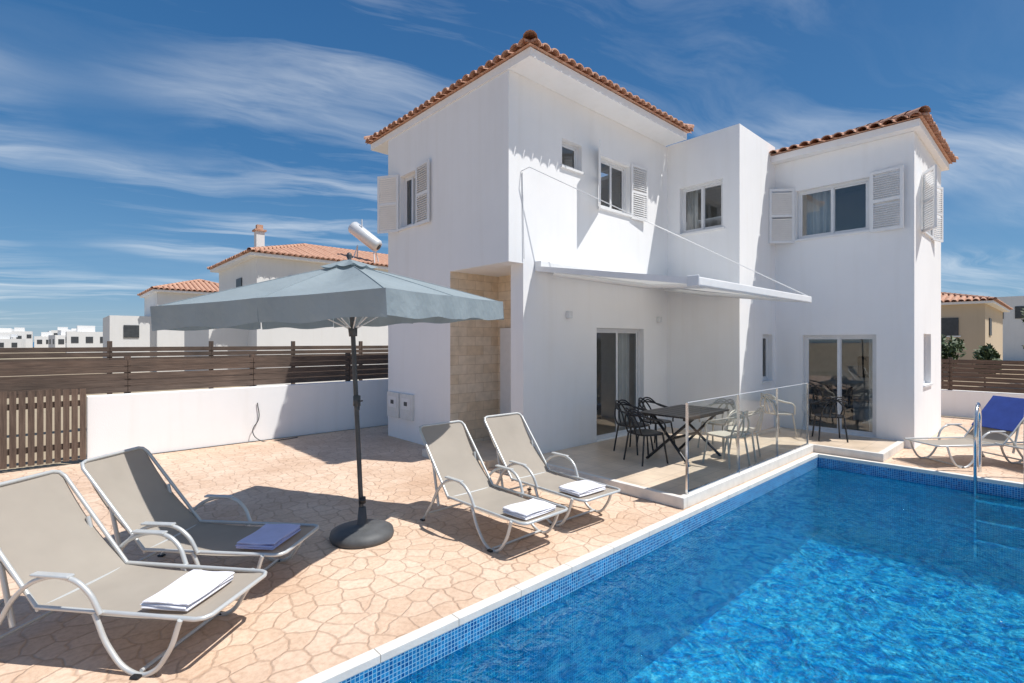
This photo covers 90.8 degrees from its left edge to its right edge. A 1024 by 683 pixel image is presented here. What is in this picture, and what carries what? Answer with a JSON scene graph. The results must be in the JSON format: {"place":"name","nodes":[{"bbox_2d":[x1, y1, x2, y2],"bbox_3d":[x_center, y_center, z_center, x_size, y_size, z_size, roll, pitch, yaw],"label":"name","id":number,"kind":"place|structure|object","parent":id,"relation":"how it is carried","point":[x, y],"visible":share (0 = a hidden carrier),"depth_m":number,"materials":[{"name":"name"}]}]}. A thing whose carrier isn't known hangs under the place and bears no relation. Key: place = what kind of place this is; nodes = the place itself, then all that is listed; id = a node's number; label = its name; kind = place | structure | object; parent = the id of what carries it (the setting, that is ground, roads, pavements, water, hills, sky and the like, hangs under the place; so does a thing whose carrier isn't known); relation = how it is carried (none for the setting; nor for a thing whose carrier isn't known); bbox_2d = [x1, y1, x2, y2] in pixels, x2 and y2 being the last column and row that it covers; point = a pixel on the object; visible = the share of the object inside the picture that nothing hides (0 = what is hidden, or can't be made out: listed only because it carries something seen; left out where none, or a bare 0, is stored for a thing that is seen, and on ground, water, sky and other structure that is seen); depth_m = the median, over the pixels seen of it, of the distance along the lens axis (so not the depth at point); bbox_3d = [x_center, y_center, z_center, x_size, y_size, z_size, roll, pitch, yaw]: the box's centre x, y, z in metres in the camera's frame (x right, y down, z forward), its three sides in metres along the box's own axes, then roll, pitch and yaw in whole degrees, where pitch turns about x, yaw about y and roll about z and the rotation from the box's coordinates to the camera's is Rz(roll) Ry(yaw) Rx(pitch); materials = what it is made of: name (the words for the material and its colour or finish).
{"place":"outdoors","nodes":[
{"label":"outdoors","id":0,"kind":"place"},
{"bbox_2d":[0,328,24,338],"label":"distant house","id":1,"kind":"structure","parent":0,"point":[21,335],"depth_m":118.73,"materials":[{"name":"white paint"}]},
{"bbox_2d":[0,334,25,347],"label":"distant house","id":2,"kind":"structure","parent":0,"point":[7,341],"depth_m":109.20,"materials":[{"name":"white paint"}]},
{"bbox_2d":[11,327,32,347],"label":"distant house","id":3,"kind":"structure","parent":0,"point":[29,338],"depth_m":131.61,"materials":[{"name":"white paint"}]},
{"bbox_2d":[34,332,51,347],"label":"distant house","id":4,"kind":"structure","parent":0,"point":[41,341],"depth_m":118.73,"materials":[{"name":"white paint"}]},
{"bbox_2d":[48,330,72,347],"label":"distant house","id":5,"kind":"structure","parent":0,"point":[56,341],"depth_m":99.96,"materials":[{"name":"white paint"}]},
{"bbox_2d":[65,326,102,352],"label":"distant house","id":6,"kind":"structure","parent":0,"point":[85,336],"depth_m":80.67,"materials":[{"name":"white paint"}]},
{"bbox_2d":[103,292,204,372],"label":"walls","id":7,"kind":"structure","parent":0,"point":[113,328],"depth_m":33.13,"materials":[{"name":"white paint"}]},
{"bbox_2d":[124,325,138,337],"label":"windows","id":8,"kind":"structure","parent":7,"relation":"attached to","point":[131,331],"depth_m":32.46,"materials":[{"name":"grey glass"}]},
{"bbox_2d":[140,289,211,297],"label":"roof soffit","id":9,"kind":"structure","parent":7,"relation":"attached to","point":[159,290],"depth_m":33.82,"materials":[{"name":"white paint"}]},
{"bbox_2d":[137,279,218,295],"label":"roof","id":10,"kind":"structure","parent":7,"relation":"on","point":[198,285],"depth_m":34.84,"materials":[{"name":"tile"}]},
{"bbox_2d":[184,257,387,385],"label":"walls","id":11,"kind":"structure","parent":0,"point":[255,270],"depth_m":23.60,"materials":[{"name":"white paint"}]},
{"bbox_2d":[236,278,241,286],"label":"windows","id":12,"kind":"structure","parent":11,"relation":"attached to","point":[238,282],"depth_m":24.37,"materials":[{"name":"grey glass"}]},
{"bbox_2d":[207,243,387,269],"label":"roof","id":13,"kind":"structure","parent":11,"relation":"on","point":[303,250],"depth_m":25.24,"materials":[{"name":"tile"}]},
{"bbox_2d":[252,224,266,246],"bbox_3d":[-11.620,-4.650,23.227,0.490,1.400,0.490,0,0,-42],"label":"chimney","id":14,"kind":"object","parent":13,"relation":"on","point":[259,231],"visible":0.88,"depth_m":23.10,"materials":[{"name":"paint"}]},
{"bbox_2d":[348,219,381,262],"bbox_3d":[-7.627,-5.143,26.331,1.751,2.314,0.866,0,0,3],"label":"solar water heater","id":15,"kind":"object","parent":13,"relation":"on","point":[366,237],"visible":0.9,"depth_m":25.97,"materials":[{"name":"white metal"}]},
{"bbox_2d":[210,252,387,272],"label":"roof soffit","id":16,"kind":"structure","parent":11,"relation":"attached to","point":[237,261],"depth_m":23.62,"materials":[{"name":"white paint"}]},
{"bbox_2d":[307,244,387,254],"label":"roof ridge","id":17,"kind":"structure","parent":0,"point":[344,249],"depth_m":28.58,"materials":[{"name":"orange tile"}]},
{"bbox_2d":[0,416,1023,682],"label":"patio paving","id":18,"kind":"structure","parent":0,"point":[318,602],"depth_m":4.54,"materials":[{"name":"beige stone"}]},
{"bbox_2d":[0,470,266,679],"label":"sun lounger","id":19,"kind":"object","parent":18,"relation":"on","point":[58,552],"visible":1,"depth_m":3.34,"materials":[{"name":"beige fabric"}]},
{"bbox_2d":[80,446,318,599],"bbox_3d":[-2.536,1.450,4.187,1.700,1.026,0.746,0,0,6],"label":"sun lounger","id":20,"kind":"object","parent":18,"relation":"on","point":[132,488],"visible":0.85,"depth_m":4.20,"materials":[{"name":"beige fabric"}]},
{"bbox_2d":[252,403,297,441],"bbox_3d":[-4.660,1.584,9.955,0.820,0.770,0.159,0,0,-27],"label":"garden hose","id":21,"kind":"object","parent":18,"relation":"on","point":[257,422],"visible":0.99,"depth_m":9.86,"materials":[{"name":"grey rubber"}]},
{"bbox_2d":[150,252,503,549],"bbox_3d":[-1.595,0.530,5.046,2.366,2.840,2.362,0,0,20],"label":"patio umbrella","id":22,"kind":"object","parent":18,"relation":"on","point":[353,296],"visible":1,"depth_m":4.33,"materials":[{"name":"grey fabric"}]},
{"bbox_2d":[419,420,567,552],"bbox_3d":[-0.247,1.450,5.248,0.746,1.026,1.700,0,0,-44],"label":"sun lounger","id":23,"kind":"object","parent":18,"relation":"on","point":[463,477],"visible":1,"depth_m":5.43,"materials":[{"name":"beige fabric"}]},
{"bbox_2d":[484,412,620,526],"bbox_3d":[0.414,1.450,5.908,0.746,1.026,1.700,0,0,-40],"label":"sun lounger","id":24,"kind":"object","parent":18,"relation":"on","point":[515,448],"visible":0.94,"depth_m":6.13,"materials":[{"name":"beige"}]},
{"bbox_2d":[297,453,1023,682],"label":"swimming pool","id":25,"kind":"structure","parent":18,"relation":"in","point":[818,568],"depth_m":5.16,"materials":[{"name":"blue liquid"}]},
{"bbox_2d":[364,30,958,453],"bbox_3d":[3.287,-1.607,11.082,9.990,7.114,8.810,0,0,-42],"label":"white villa","id":26,"kind":"object","parent":18,"relation":"on","point":[844,230],"visible":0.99,"depth_m":9.65,"materials":[{"name":"paint"}]},
{"bbox_2d":[398,173,415,230],"bbox_3d":[-1.995,-2.756,9.945,0.185,1.083,0.680,0,0,-43],"label":"west window frame","id":27,"kind":"structure","parent":26,"relation":"in","point":[412,177],"depth_m":10.07,"materials":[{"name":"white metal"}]},
{"bbox_2d":[500,328,510,413],"bbox_3d":[0.074,0.790,9.189,0.055,2.080,0.850,0,0,-43],"label":"entrance door","id":28,"kind":"structure","parent":26,"relation":"in","point":[505,333],"depth_m":9.38,"materials":[{"name":"white paint"}]},
{"bbox_2d":[560,141,584,174],"bbox_3d":[1.001,-3.196,8.781,0.600,0.503,0.185,0,0,-43],"label":"small window frame","id":29,"kind":"structure","parent":26,"relation":"in","point":[565,145],"depth_m":8.88,"materials":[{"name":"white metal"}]},
{"bbox_2d":[598,158,631,217],"bbox_3d":[1.919,-2.931,9.622,1.030,0.993,0.185,0,0,-43],"label":"bedroom window frame","id":30,"kind":"structure","parent":26,"relation":"in","point":[611,165],"depth_m":9.76,"materials":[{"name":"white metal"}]},
{"bbox_2d":[618,333,628,430],"bbox_3d":[2.276,0.775,10.276,0.440,2.050,0.080,0,0,-43],"label":"curtain door","id":31,"kind":"structure","parent":26,"relation":"in","point":[623,338],"depth_m":10.28,"materials":[{"name":"grey fabric"}]},
{"bbox_2d":[521,167,811,302],"bbox_3d":[2.672,-1.689,8.328,4.308,2.058,2.808,0,0,-42],"label":"retractable awning","id":32,"kind":"object","parent":26,"relation":"attached to","point":[696,285],"visible":1,"depth_m":7.80,"materials":[{"name":"white fabric"}]},
{"bbox_2d":[677,180,724,235],"bbox_3d":[3.882,-2.716,10.325,0.185,1.003,1.000,0,0,-43],"label":"link window frame","id":33,"kind":"structure","parent":26,"relation":"in","point":[703,229],"depth_m":10.36,"materials":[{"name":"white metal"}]},
{"bbox_2d":[762,335,774,383],"bbox_3d":[5.337,0.359,10.665,0.600,1.013,0.185,0,0,-43],"label":"kitchen window frame","id":34,"kind":"structure","parent":26,"relation":"in","point":[765,378],"depth_m":10.83,"materials":[{"name":"white metal"}]},
{"bbox_2d":[795,178,870,241],"bbox_3d":[6.437,-2.621,10.157,0.185,1.053,1.360,0,0,-43],"label":"wing window frame","id":35,"kind":"structure","parent":26,"relation":"in","point":[833,233],"depth_m":10.18,"materials":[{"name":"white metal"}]},
{"bbox_2d":[922,229,932,238],"bbox_3d":[8.150,-2.621,10.015,1.030,1.053,0.185,0,0,-43],"label":"wing side window frame","id":36,"kind":"structure","parent":26,"relation":"in","point":[929,235],"depth_m":9.98,"materials":[{"name":"white metal"}]},
{"bbox_2d":[422,426,904,508],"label":"raised terrace","id":37,"kind":"structure","parent":18,"relation":"on","point":[656,477],"depth_m":7.91,"materials":[{"name":"ceramic"}]},
{"bbox_2d":[613,399,653,454],"bbox_3d":[2.010,1.414,8.464,0.594,0.836,0.553,0,0,-42],"label":"dining chair","id":38,"kind":"object","parent":37,"relation":"on","point":[617,405],"visible":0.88,"depth_m":8.47,"materials":[{"name":"black plastic"}]},
{"bbox_2d":[623,407,668,466],"bbox_3d":[2.004,1.414,7.684,0.553,0.836,0.594,0,0,-23],"label":"dining chair","id":39,"kind":"object","parent":37,"relation":"on","point":[644,432],"visible":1,"depth_m":7.57,"materials":[{"name":"black plastic"}]},
{"bbox_2d":[637,397,675,447],"bbox_3d":[2.490,1.414,8.836,0.594,0.836,0.553,0,0,-33],"label":"dining chair","id":40,"kind":"object","parent":37,"relation":"on","point":[647,420],"visible":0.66,"depth_m":8.89,"materials":[{"name":"black plastic"}]},
{"bbox_2d":[640,404,728,466],"bbox_3d":[2.720,1.468,7.985,1.360,0.756,0.839,0,0,-42],"label":"dining table","id":41,"kind":"object","parent":37,"relation":"on","point":[694,412],"visible":0.88,"depth_m":7.86,"materials":[{"name":"black plastic"}]},
{"bbox_2d":[697,398,736,447],"bbox_3d":[3.554,1.414,8.678,0.553,0.836,0.594,0,0,-37],"label":"dining chair","id":42,"kind":"object","parent":37,"relation":"on","point":[722,402],"visible":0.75,"depth_m":8.72,"materials":[{"name":"beige plastic"}]},
{"bbox_2d":[702,410,750,468],"bbox_3d":[3.212,1.414,7.511,0.594,0.836,0.553,0,0,-30],"label":"dining chair","id":43,"kind":"object","parent":37,"relation":"on","point":[728,435],"visible":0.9,"depth_m":7.40,"materials":[{"name":"beige plastic"}]},
{"bbox_2d":[724,405,763,462],"bbox_3d":[3.652,1.414,7.942,0.553,0.836,0.594,0,0,34],"label":"dining chair","id":44,"kind":"object","parent":37,"relation":"on","point":[760,411],"visible":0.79,"depth_m":7.80,"materials":[{"name":"beige plastic"}]},
{"bbox_2d":[686,383,808,494],"bbox_3d":[3.633,1.272,7.433,4.218,1.093,0.028,0,0,-42],"label":"glass balustrade","id":45,"kind":"object","parent":37,"relation":"on","point":[738,471],"visible":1,"depth_m":6.96,"materials":[{"name":"clear glass"}]},
{"bbox_2d":[759,393,797,437],"bbox_3d":[5.139,1.414,9.818,0.553,0.836,0.594,0,0,-12],"label":"dining chair","id":46,"kind":"object","parent":37,"relation":"on","point":[773,412],"visible":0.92,"depth_m":9.71,"materials":[{"name":"beige plastic"}]},
{"bbox_2d":[810,396,848,442],"bbox_3d":[5.923,1.414,9.406,0.594,0.836,0.553,0,0,17],"label":"dining chair","id":47,"kind":"object","parent":37,"relation":"on","point":[826,415],"visible":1,"depth_m":9.26,"materials":[{"name":"black plastic"}]},
{"bbox_2d":[904,395,1023,467],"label":"sun lounger","id":48,"kind":"object","parent":18,"relation":"on","point":[1002,419],"visible":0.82,"depth_m":8.16,"materials":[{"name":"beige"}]},
{"bbox_2d":[973,402,1023,567],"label":"pool ladder","id":49,"kind":"object","parent":18,"relation":"on","point":[977,416],"visible":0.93,"depth_m":7.13,"materials":[{"name":"metal"}]},
{"bbox_2d":[995,442,1022,464],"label":"sun lounger","id":50,"kind":"object","parent":18,"relation":"on","point":[1010,444],"visible":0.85,"depth_m":8.03,"materials":[{"name":"beige"}]},
{"bbox_2d":[0,347,1023,472],"bbox_3d":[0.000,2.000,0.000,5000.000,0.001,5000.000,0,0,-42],"label":"ground","id":51,"kind":"structure","parent":0,"point":[44,465],"depth_m":11.88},
{"bbox_2d":[51,327,75,334],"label":"distant house","id":52,"kind":"structure","parent":51,"relation":"on","point":[54,332],"depth_m":149.90,"materials":[{"name":"white paint"}]},
{"bbox_2d":[0,341,387,393],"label":"timber fence","id":53,"kind":"object","parent":51,"relation":"on","point":[108,352],"visible":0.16,"depth_m":12.10,"materials":[{"name":"brown wood"}]},
{"bbox_2d":[86,379,387,458],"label":"boundary wall","id":54,"kind":"structure","parent":51,"relation":"on","point":[161,422],"depth_m":9.50,"materials":[{"name":"white paint"}]},
{"bbox_2d":[0,388,85,469],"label":"picket gate","id":55,"kind":"structure","parent":54,"relation":"attached to","point":[32,449],"depth_m":7.76,"materials":[{"name":"brown wood"}]},
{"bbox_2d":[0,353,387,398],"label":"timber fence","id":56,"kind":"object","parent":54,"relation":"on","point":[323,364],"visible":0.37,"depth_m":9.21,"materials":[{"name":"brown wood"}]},
{"bbox_2d":[941,334,966,380],"bbox_3d":[17.922,0.786,21.011,1.583,2.334,1.566,0,0,-42],"label":"shrub","id":57,"kind":"object","parent":51,"relation":"on","point":[951,347],"visible":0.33,"depth_m":20.68,"materials":[{"name":"green plant"}]},
{"bbox_2d":[941,389,1023,421],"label":"boundary wall","id":58,"kind":"structure","parent":51,"relation":"on","point":[958,403],"depth_m":12.95,"materials":[{"name":"white paint"}]},
{"bbox_2d":[941,357,1023,392],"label":"timber fence","id":59,"kind":"object","parent":58,"relation":"on","point":[949,382],"visible":0.2,"depth_m":12.72,"materials":[{"name":"brown wood"}]},
{"bbox_2d":[972,343,1001,382],"bbox_3d":[19.870,0.998,21.104,1.254,1.911,0.988,0,0,-42],"label":"shrub","id":60,"kind":"object","parent":51,"relation":"on","point":[986,352],"visible":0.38,"depth_m":20.84,"materials":[{"name":"green plant"}]},
{"bbox_2d":[941,303,1002,377],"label":"walls","id":61,"kind":"structure","parent":0,"point":[973,326],"depth_m":28.44,"materials":[{"name":"beige paint"}]},
{"bbox_2d":[941,318,991,336],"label":"windows","id":62,"kind":"structure","parent":61,"relation":"attached to","point":[949,326],"depth_m":28.91,"materials":[{"name":"grey glass"}]},
{"bbox_2d":[941,300,1009,311],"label":"roof soffit","id":63,"kind":"structure","parent":61,"relation":"attached to","point":[994,304],"depth_m":28.62,"materials":[{"name":"white paint"}]},
{"bbox_2d":[941,292,1012,309],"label":"roof","id":64,"kind":"structure","parent":61,"relation":"on","point":[950,297],"depth_m":28.72,"materials":[{"name":"tile"}]},
{"bbox_2d":[997,296,1023,360],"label":"apartment block","id":65,"kind":"structure","parent":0,"point":[1013,334],"depth_m":49.72,"materials":[{"name":"white paint"}]},
{"bbox_2d":[1003,306,1023,318],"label":"windows","id":66,"kind":"structure","parent":65,"relation":"in","point":[1018,309],"depth_m":49.43,"materials":[{"name":"black glass"}]}
]}

